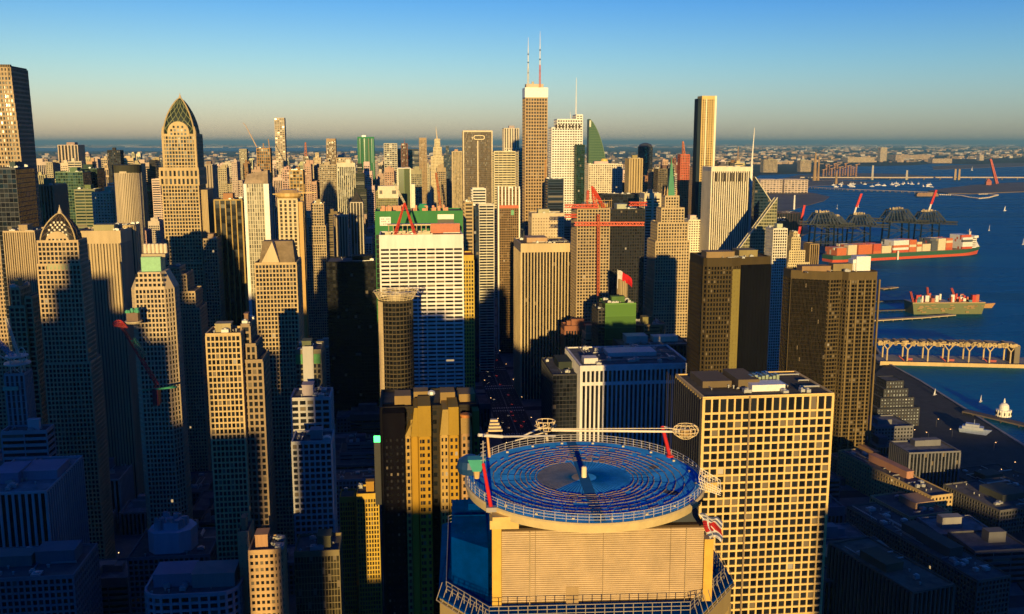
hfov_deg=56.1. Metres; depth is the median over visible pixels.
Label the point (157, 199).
city building
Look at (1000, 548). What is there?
city building
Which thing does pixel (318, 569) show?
office building
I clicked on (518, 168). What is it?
banded tower
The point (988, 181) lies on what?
signal house
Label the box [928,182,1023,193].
island
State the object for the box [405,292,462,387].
window
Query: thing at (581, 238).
window
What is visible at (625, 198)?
dark block
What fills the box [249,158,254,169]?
city building
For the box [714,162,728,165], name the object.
city building
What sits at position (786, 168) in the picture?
ground
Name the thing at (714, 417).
window
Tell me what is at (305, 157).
mast tower
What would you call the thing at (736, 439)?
window
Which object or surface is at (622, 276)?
flag
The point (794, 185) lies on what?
waterfront shed
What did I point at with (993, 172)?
jib crane
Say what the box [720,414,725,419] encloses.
window
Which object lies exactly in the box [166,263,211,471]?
stone tower
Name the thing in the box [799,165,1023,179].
bridge
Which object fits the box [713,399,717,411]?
window
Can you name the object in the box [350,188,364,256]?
striped tower
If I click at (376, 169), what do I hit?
city building
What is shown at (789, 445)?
window
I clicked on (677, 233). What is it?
window
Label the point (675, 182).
city building
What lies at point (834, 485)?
city building
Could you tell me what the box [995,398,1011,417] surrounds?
domed pavilion
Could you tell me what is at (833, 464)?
harbour house
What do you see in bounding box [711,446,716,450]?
window
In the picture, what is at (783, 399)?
window
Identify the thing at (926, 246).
container stack
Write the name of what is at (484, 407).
city building
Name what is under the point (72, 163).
city building
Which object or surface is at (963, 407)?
quay wall
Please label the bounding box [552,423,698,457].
roof maintenance crane
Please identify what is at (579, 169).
glass fin
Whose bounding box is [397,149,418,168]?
dark tower
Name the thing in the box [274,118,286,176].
pale needle block
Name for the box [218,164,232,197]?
city building
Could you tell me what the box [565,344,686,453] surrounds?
finned block
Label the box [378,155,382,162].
city building
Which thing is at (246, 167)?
city building
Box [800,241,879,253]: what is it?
terminal quay
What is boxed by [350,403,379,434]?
city building
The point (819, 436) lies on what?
window
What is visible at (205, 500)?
city building
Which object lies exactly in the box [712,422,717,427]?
window
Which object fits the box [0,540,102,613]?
office
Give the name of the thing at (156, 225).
city building
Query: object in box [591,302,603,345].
dark block
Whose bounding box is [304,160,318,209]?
city building
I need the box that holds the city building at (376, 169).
[375,164,377,188]
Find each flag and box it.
[617,269,631,288]
[698,513,722,541]
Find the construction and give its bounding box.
[256,147,274,239]
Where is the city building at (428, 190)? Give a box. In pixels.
[427,163,429,207]
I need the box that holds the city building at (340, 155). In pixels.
[337,153,344,157]
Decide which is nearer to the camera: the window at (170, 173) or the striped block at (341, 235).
the window at (170, 173)
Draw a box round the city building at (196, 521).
[146,519,198,529]
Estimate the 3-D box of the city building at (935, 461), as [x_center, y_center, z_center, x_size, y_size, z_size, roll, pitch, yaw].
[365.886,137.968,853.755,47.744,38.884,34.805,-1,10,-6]
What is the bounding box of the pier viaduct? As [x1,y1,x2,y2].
[872,338,1023,367]
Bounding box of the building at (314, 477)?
[291,426,337,545]
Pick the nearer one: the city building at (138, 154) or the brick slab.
the brick slab
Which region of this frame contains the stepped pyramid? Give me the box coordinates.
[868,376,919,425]
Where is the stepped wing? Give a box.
[240,312,277,533]
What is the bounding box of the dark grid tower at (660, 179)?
[653,165,673,195]
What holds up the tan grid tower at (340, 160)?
on the ground
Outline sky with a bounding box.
[0,0,1023,142]
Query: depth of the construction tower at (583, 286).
1069.70 m
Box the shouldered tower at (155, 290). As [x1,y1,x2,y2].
[131,243,192,529]
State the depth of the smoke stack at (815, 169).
7502.74 m
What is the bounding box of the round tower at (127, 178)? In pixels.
[112,164,145,253]
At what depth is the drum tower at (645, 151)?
2277.50 m
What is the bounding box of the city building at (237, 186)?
[231,159,244,196]
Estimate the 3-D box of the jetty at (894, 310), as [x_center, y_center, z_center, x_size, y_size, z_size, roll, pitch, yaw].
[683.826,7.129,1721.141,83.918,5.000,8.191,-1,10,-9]
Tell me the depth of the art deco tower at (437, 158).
2277.24 m
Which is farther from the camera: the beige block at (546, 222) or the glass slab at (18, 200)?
the beige block at (546, 222)
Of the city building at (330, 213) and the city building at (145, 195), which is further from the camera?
the city building at (145, 195)
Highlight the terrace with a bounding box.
[336,468,381,534]
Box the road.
[117,305,1023,613]
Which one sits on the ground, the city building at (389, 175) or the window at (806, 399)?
the city building at (389, 175)
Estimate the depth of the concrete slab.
2274.91 m
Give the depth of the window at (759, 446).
471.64 m
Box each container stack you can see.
[825,246,846,255]
[836,243,856,254]
[848,242,871,253]
[865,242,881,253]
[881,238,908,252]
[881,244,890,252]
[897,238,916,251]
[916,241,921,250]
[919,237,937,250]
[922,243,930,250]
[928,237,945,249]
[938,237,952,249]
[950,233,972,248]
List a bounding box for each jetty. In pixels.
[875,309,904,311]
[875,314,955,321]
[876,300,903,302]
[880,286,898,289]
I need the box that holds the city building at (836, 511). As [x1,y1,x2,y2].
[827,494,844,522]
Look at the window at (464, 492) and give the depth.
321.08 m
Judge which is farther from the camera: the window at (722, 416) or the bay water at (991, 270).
the bay water at (991, 270)
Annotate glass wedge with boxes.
[737,197,777,253]
[751,177,770,227]
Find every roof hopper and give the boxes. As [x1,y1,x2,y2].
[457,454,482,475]
[468,456,485,478]
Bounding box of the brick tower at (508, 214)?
[497,186,519,353]
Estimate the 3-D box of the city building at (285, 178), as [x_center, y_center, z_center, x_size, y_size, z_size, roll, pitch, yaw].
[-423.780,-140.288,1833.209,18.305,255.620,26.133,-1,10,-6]
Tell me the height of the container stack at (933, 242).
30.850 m
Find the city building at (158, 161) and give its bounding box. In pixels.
[152,157,160,167]
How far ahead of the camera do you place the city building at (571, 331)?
1049.62 m
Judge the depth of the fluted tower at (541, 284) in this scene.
1120.79 m
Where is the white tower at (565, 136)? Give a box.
[548,78,582,219]
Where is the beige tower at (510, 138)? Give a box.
[502,126,521,150]
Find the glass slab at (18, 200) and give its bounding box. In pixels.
[0,162,38,368]
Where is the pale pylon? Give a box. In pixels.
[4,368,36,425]
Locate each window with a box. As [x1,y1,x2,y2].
[40,248,103,558]
[139,288,186,524]
[161,171,203,300]
[181,314,207,470]
[211,406,247,559]
[257,299,297,543]
[344,578,356,613]
[359,553,380,613]
[387,477,469,613]
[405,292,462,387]
[464,355,473,386]
[577,238,608,320]
[654,233,688,338]
[683,383,828,613]
[704,430,709,435]
[704,438,708,443]
[705,399,710,411]
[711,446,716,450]
[712,414,717,419]
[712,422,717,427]
[712,430,716,435]
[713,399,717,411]
[719,430,724,434]
[720,399,725,411]
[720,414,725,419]
[726,445,731,450]
[727,422,732,426]
[728,399,733,411]
[734,437,739,442]
[735,399,740,410]
[742,421,747,426]
[742,429,747,434]
[743,398,748,410]
[749,437,754,441]
[750,413,755,418]
[751,398,755,410]
[756,444,761,449]
[758,398,763,410]
[764,436,769,441]
[766,398,771,409]
[772,428,777,433]
[773,397,778,409]
[773,420,777,425]
[780,276,873,452]
[780,412,785,417]
[781,397,786,409]
[786,443,791,448]
[788,397,793,409]
[795,427,799,432]
[796,397,801,408]
[802,419,807,424]
[803,396,808,408]
[809,442,813,447]
[810,411,815,416]
[811,396,816,408]
[816,434,821,439]
[818,396,823,408]
[824,426,829,431]
[826,396,830,407]
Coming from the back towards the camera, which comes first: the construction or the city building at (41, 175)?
the construction
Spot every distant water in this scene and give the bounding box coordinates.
[35,147,501,150]
[873,145,1023,146]
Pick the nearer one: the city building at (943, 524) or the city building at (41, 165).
the city building at (943, 524)
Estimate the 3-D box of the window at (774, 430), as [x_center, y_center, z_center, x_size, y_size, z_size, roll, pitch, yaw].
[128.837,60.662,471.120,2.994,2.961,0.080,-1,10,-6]
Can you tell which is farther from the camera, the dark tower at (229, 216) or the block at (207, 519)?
the dark tower at (229, 216)
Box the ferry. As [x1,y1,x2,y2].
[959,420,991,435]
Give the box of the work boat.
[980,300,994,307]
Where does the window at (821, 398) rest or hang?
in the office tower at (759, 445)
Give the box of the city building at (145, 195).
[133,160,148,228]
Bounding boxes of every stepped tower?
[306,199,328,340]
[313,153,321,180]
[643,157,689,338]
[786,230,809,266]
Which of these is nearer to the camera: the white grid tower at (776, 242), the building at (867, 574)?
the building at (867, 574)
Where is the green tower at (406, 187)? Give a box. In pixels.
[397,167,414,207]
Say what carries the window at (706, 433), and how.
in the office tower at (759, 445)
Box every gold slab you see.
[340,487,358,613]
[356,478,382,613]
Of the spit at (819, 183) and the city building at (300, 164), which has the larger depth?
the spit at (819, 183)
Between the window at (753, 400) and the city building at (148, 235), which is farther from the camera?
the city building at (148, 235)
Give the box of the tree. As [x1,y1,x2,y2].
[980,519,990,526]
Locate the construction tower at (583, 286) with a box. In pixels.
[570,206,609,321]
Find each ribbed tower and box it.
[38,178,69,226]
[379,387,479,613]
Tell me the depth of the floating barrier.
5389.44 m
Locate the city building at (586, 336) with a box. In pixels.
[581,324,591,346]
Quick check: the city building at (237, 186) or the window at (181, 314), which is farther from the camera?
the city building at (237, 186)
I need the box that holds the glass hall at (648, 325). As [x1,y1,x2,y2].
[636,315,665,335]
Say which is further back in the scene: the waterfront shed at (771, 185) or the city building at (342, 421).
the waterfront shed at (771, 185)
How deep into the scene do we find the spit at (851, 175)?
8395.78 m
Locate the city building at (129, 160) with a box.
[124,156,135,163]
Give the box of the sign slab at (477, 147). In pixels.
[462,130,492,247]
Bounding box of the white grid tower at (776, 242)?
[764,223,787,370]
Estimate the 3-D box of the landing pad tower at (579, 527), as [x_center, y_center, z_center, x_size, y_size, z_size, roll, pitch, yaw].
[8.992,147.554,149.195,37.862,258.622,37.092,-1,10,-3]
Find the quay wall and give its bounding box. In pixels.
[873,343,1023,446]
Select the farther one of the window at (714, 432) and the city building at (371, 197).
the city building at (371, 197)
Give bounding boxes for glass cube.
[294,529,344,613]
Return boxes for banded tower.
[471,188,485,204]
[477,203,494,371]
[492,150,515,297]
[516,151,521,228]
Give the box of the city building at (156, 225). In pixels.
[148,217,165,261]
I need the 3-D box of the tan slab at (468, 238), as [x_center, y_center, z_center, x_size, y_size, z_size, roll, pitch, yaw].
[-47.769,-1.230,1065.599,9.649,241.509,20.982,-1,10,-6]
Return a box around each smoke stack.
[813,152,816,180]
[817,156,819,180]
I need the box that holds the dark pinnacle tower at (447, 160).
[444,146,451,207]
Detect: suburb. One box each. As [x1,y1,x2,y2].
[35,144,1023,147]
[36,151,721,181]
[715,146,1023,163]
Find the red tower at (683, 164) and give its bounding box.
[677,141,689,217]
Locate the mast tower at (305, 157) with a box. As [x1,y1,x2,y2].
[303,142,308,168]
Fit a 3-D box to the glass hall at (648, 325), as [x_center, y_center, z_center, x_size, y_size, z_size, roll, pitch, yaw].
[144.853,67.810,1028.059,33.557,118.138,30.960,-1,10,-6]
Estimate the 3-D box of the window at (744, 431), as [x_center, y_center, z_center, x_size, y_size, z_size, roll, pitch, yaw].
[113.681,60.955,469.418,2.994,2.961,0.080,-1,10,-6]
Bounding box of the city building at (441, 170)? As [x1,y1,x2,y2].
[436,164,445,207]
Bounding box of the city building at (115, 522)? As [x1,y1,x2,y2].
[113,510,117,535]
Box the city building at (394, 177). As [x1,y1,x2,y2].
[384,167,395,185]
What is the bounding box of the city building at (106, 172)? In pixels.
[104,163,108,185]
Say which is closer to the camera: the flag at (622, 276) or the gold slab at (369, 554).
the gold slab at (369, 554)
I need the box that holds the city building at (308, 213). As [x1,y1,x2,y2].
[306,210,310,241]
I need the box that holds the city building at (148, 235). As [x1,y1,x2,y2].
[145,227,152,251]
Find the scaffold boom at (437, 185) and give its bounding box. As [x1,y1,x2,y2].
[435,172,441,207]
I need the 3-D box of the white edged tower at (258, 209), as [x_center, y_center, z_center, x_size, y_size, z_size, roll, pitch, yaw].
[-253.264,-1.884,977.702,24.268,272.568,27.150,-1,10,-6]
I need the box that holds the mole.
[962,409,1023,426]
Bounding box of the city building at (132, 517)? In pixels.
[119,494,146,534]
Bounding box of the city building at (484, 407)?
[475,391,490,430]
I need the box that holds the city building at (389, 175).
[385,166,393,185]
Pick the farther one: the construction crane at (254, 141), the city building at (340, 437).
the construction crane at (254, 141)
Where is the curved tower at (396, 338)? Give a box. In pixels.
[373,288,419,395]
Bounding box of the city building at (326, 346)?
[317,337,329,386]
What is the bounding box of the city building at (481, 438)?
[480,426,483,455]
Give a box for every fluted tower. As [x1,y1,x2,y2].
[452,149,462,209]
[513,235,570,399]
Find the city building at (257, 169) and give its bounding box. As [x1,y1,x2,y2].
[251,166,263,172]
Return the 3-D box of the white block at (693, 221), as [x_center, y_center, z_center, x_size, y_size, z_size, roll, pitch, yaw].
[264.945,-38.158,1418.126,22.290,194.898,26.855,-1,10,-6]
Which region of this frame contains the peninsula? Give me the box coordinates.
[751,192,828,210]
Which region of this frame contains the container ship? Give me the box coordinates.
[822,229,979,262]
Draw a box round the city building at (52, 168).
[46,160,60,182]
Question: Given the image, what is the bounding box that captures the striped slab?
[699,128,754,251]
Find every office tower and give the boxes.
[379,230,464,387]
[665,368,834,613]
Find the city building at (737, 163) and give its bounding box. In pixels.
[730,160,742,165]
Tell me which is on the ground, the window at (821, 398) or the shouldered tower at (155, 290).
the shouldered tower at (155, 290)
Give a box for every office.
[0,418,56,462]
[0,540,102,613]
[238,513,254,613]
[248,528,289,613]
[822,536,886,613]
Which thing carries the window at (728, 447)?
in the office tower at (759, 445)
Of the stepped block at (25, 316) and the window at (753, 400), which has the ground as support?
the stepped block at (25, 316)
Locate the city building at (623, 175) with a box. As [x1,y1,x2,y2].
[622,170,624,181]
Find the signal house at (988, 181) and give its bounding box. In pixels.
[985,179,991,184]
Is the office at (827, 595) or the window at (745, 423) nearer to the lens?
the window at (745, 423)
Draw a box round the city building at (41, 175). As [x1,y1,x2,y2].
[37,172,46,183]
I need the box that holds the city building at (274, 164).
[272,160,276,176]
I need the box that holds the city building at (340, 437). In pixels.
[335,432,356,448]
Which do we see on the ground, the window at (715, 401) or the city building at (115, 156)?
the city building at (115, 156)
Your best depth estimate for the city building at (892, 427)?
976.49 m
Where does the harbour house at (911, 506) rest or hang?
on the ground
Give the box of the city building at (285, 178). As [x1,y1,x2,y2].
[282,166,290,188]
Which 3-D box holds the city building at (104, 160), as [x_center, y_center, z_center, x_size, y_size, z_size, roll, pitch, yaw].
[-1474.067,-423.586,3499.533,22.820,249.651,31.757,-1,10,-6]
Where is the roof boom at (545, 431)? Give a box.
[515,418,556,441]
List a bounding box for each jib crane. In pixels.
[797,205,805,236]
[989,159,997,183]
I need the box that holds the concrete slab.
[57,142,85,170]
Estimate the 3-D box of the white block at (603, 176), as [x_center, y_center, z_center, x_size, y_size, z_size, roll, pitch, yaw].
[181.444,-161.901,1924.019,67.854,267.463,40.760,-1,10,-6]
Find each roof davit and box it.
[478,419,555,457]
[482,441,495,511]
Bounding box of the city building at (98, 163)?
[95,157,106,185]
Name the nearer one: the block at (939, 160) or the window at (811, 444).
the window at (811, 444)
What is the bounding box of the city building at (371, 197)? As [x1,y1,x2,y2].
[363,162,375,233]
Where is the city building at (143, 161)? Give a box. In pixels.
[134,159,148,180]
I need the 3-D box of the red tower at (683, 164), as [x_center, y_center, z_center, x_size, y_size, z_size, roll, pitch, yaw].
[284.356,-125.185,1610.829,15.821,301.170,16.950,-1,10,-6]
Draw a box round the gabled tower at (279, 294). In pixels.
[254,239,303,543]
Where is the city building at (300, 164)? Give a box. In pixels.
[298,161,302,168]
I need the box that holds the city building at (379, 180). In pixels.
[376,176,383,189]
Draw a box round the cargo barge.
[904,287,985,313]
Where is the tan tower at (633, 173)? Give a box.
[624,155,642,192]
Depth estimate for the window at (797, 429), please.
472.44 m
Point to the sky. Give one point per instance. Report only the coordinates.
(100, 71)
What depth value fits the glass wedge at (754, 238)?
1245.91 m
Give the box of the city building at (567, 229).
[564,218,570,241]
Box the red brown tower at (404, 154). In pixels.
[401,140,407,166]
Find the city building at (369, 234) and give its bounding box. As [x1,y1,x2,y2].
[364,214,374,255]
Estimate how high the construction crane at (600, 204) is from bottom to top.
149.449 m
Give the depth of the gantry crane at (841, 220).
2738.81 m
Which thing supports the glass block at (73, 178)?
on the ground
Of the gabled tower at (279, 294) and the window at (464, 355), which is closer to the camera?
the gabled tower at (279, 294)
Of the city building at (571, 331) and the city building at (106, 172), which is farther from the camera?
the city building at (106, 172)
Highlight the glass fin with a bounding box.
[574,145,584,205]
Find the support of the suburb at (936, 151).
on the ground
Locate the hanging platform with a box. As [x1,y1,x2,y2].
[117,308,141,323]
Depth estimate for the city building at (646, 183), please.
2080.86 m
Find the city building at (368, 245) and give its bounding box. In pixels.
[364,234,372,253]
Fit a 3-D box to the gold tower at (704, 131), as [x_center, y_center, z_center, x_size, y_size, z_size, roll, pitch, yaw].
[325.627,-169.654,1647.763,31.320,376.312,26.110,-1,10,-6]
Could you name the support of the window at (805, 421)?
in the office tower at (759, 445)
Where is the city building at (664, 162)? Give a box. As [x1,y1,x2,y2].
[660,159,667,167]
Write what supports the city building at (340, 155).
on the ground
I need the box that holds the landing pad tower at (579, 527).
[436,434,734,613]
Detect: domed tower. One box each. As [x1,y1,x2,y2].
[36,205,115,558]
[159,94,214,301]
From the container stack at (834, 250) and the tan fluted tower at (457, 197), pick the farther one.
the container stack at (834, 250)
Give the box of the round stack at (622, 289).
[617,279,627,297]
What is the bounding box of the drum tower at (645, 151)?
[638,143,652,174]
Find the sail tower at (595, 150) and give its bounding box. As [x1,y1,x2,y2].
[587,119,604,162]
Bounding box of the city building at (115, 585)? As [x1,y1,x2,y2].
[99,558,130,613]
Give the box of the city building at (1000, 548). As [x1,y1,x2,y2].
[947,527,1023,583]
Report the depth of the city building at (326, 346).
1168.16 m
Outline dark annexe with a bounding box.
[541,354,576,442]
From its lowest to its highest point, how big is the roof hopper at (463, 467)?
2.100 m
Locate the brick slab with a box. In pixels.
[464,251,474,387]
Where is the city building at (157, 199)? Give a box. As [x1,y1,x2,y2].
[152,178,163,219]
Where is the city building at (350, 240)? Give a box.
[349,228,350,256]
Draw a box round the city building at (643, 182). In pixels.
[642,177,644,191]
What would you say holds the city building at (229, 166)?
on the ground
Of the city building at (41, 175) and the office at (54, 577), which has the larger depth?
the city building at (41, 175)
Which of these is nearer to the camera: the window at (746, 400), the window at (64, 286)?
the window at (746, 400)
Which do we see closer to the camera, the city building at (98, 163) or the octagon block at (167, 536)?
the octagon block at (167, 536)
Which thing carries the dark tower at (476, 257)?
on the ground
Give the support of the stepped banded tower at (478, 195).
on the ground
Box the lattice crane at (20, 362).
[0,318,30,390]
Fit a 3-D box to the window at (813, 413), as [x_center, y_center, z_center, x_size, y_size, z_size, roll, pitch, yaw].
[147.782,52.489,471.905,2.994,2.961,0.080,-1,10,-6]
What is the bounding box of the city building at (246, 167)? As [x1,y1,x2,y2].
[243,160,250,179]
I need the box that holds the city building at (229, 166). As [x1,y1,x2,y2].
[223,161,231,178]
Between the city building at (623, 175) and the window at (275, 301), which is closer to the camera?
the window at (275, 301)
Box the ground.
[35,143,1023,387]
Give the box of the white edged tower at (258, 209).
[243,170,273,334]
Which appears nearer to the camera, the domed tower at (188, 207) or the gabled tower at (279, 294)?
the gabled tower at (279, 294)
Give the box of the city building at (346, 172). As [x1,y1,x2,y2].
[337,159,355,227]
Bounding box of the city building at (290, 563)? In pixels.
[287,544,294,594]
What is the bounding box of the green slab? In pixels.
[357,135,375,196]
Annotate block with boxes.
[0,455,89,546]
[3,224,42,304]
[9,278,47,423]
[55,167,91,224]
[74,184,102,228]
[79,224,144,498]
[81,164,105,190]
[92,186,116,224]
[109,457,134,522]
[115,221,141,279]
[127,511,216,613]
[144,559,244,613]
[190,471,213,505]
[199,503,215,527]
[203,233,225,328]
[239,149,248,179]
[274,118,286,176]
[289,167,308,328]
[295,338,325,387]
[326,139,336,163]
[333,214,349,256]
[376,186,398,207]
[419,138,427,204]
[528,209,563,237]
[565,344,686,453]
[584,159,622,202]
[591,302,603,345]
[598,192,639,206]
[599,295,635,345]
[612,332,686,357]
[684,215,699,259]
[760,159,777,171]
[797,160,810,171]
[842,157,874,161]
[846,502,1010,613]
[877,147,886,160]
[890,155,929,160]
[928,159,951,162]
[943,476,1023,533]
[959,463,1023,483]
[976,154,983,160]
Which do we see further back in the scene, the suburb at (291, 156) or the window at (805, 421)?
the suburb at (291, 156)
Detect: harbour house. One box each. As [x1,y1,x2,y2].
[830,453,837,473]
[837,448,952,512]
[858,444,879,453]
[869,491,949,520]
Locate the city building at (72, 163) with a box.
[67,158,84,170]
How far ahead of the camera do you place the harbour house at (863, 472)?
813.15 m
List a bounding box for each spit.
[750,224,808,235]
[752,181,878,185]
[782,173,941,180]
[932,163,1023,169]
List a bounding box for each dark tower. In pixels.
[213,193,248,325]
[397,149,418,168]
[473,203,479,381]
[609,203,644,318]
[686,248,771,373]
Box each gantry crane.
[797,210,854,245]
[811,214,859,246]
[845,193,888,242]
[873,207,929,243]
[908,190,957,238]
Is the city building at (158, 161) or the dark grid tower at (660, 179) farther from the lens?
the city building at (158, 161)
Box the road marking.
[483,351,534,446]
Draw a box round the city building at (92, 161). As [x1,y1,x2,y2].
[87,158,96,166]
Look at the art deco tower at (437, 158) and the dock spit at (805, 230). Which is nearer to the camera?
the art deco tower at (437, 158)
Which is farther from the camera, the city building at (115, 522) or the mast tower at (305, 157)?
the mast tower at (305, 157)
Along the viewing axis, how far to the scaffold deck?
825.32 m
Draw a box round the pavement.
[115,298,1023,613]
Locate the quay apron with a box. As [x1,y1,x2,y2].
[874,365,1023,591]
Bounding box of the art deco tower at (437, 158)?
[431,130,443,207]
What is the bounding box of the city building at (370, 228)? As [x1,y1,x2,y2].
[367,225,375,255]
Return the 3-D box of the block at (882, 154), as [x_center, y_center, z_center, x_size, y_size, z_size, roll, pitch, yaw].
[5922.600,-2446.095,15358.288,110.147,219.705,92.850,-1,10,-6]
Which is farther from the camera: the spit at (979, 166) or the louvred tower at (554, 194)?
the spit at (979, 166)
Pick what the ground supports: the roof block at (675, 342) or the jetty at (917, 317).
the roof block at (675, 342)
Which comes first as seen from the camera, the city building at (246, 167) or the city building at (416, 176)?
the city building at (416, 176)
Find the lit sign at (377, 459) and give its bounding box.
[374,435,381,504]
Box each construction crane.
[243,123,269,147]
[393,182,417,234]
[564,186,646,301]
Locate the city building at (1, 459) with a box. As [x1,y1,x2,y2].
[0,451,2,465]
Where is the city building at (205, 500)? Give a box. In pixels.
[193,490,213,521]
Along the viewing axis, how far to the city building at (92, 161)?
1924.14 m
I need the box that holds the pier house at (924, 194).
[915,192,937,195]
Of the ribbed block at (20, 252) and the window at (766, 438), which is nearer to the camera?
the window at (766, 438)
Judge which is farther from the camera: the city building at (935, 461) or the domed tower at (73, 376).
the city building at (935, 461)
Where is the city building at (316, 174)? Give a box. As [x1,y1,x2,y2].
[314,163,319,198]
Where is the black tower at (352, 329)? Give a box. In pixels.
[326,254,378,423]
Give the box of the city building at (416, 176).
[411,166,421,206]
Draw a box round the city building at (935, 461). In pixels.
[888,437,960,487]
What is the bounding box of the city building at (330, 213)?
[326,209,342,256]
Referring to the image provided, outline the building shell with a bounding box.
[375,204,462,408]
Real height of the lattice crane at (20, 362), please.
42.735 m
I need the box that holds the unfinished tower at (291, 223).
[273,182,315,337]
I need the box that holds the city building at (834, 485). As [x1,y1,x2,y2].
[829,471,840,500]
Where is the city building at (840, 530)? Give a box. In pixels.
[826,522,865,538]
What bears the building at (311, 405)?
on the ground
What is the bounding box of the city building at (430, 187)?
[430,171,430,204]
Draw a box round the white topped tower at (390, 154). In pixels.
[384,143,397,185]
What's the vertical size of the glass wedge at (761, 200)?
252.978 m
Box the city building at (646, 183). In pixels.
[643,173,647,191]
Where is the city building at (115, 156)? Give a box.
[107,147,123,182]
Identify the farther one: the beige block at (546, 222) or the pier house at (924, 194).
the pier house at (924, 194)
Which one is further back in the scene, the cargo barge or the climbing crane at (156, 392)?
the cargo barge
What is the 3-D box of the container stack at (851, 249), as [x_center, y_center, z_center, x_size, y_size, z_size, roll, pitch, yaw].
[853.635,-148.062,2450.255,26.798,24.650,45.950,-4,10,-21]
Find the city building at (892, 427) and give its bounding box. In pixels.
[867,414,913,440]
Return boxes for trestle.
[808,186,920,192]
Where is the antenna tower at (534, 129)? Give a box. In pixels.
[522,46,547,228]
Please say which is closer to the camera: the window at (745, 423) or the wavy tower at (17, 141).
the window at (745, 423)
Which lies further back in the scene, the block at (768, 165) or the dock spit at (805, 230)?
the block at (768, 165)
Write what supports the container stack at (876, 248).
on the container ship
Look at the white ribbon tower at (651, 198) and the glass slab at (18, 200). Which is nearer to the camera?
the glass slab at (18, 200)
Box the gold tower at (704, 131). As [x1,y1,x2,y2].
[691,96,716,218]
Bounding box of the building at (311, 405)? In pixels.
[290,381,337,519]
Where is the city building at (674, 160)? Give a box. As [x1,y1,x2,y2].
[670,158,676,172]
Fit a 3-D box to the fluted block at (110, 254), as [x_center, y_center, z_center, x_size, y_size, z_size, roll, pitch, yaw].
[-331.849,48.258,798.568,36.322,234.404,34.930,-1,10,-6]
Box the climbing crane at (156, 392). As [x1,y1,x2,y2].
[113,320,176,405]
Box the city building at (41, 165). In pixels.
[36,158,46,173]
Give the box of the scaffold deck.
[385,223,459,234]
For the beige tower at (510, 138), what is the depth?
2268.29 m
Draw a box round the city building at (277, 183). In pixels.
[273,175,282,239]
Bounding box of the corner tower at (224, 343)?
[205,321,251,559]
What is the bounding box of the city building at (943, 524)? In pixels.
[916,513,987,536]
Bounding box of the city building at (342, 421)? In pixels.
[336,410,350,431]
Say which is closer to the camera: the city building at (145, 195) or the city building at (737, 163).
the city building at (145, 195)
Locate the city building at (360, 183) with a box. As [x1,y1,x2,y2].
[354,163,367,231]
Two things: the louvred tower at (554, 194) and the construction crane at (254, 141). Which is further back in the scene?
the construction crane at (254, 141)
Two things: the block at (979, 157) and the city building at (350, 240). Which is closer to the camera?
the city building at (350, 240)
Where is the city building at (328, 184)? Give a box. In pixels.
[319,162,337,211]
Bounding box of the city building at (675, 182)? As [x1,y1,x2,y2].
[675,173,676,194]
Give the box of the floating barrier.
[939,193,998,198]
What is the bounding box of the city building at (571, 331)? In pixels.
[561,318,591,354]
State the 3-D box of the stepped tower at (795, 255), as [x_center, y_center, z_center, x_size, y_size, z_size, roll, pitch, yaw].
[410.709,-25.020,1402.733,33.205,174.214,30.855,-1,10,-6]
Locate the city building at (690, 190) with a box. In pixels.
[688,165,692,214]
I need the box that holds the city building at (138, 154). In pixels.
[136,152,142,159]
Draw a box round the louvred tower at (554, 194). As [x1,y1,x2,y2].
[545,177,563,211]
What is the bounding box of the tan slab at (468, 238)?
[463,196,473,254]
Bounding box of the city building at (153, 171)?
[147,160,158,220]
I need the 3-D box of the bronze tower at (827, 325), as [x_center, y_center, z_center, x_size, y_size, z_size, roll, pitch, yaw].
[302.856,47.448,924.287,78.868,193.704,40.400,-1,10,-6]
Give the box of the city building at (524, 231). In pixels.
[520,226,527,237]
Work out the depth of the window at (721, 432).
468.08 m
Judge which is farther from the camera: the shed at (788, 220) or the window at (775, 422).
the shed at (788, 220)
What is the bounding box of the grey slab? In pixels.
[204,161,218,198]
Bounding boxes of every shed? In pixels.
[757,179,782,192]
[777,211,802,233]
[781,179,807,192]
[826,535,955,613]
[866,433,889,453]
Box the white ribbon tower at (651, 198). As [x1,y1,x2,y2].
[639,189,660,307]
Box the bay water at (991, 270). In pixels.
[752,164,1023,443]
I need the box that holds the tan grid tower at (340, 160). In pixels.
[336,158,353,163]
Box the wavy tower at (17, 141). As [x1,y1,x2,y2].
[0,64,41,447]
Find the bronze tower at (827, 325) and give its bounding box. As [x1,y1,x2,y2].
[778,255,880,452]
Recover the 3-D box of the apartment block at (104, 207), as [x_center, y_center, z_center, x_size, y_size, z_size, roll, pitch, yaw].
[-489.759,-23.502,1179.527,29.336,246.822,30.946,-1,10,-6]
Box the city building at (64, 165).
[60,160,69,170]
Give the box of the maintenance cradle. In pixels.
[699,468,720,495]
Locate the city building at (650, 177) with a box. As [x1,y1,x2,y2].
[648,166,659,189]
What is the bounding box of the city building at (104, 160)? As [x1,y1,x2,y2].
[101,156,107,167]
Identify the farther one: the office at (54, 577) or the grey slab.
the grey slab
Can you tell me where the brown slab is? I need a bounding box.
[803,242,818,263]
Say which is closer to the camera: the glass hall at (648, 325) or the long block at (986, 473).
the long block at (986, 473)
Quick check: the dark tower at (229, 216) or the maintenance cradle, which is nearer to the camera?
the maintenance cradle
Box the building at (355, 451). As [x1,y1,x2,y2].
[335,433,374,470]

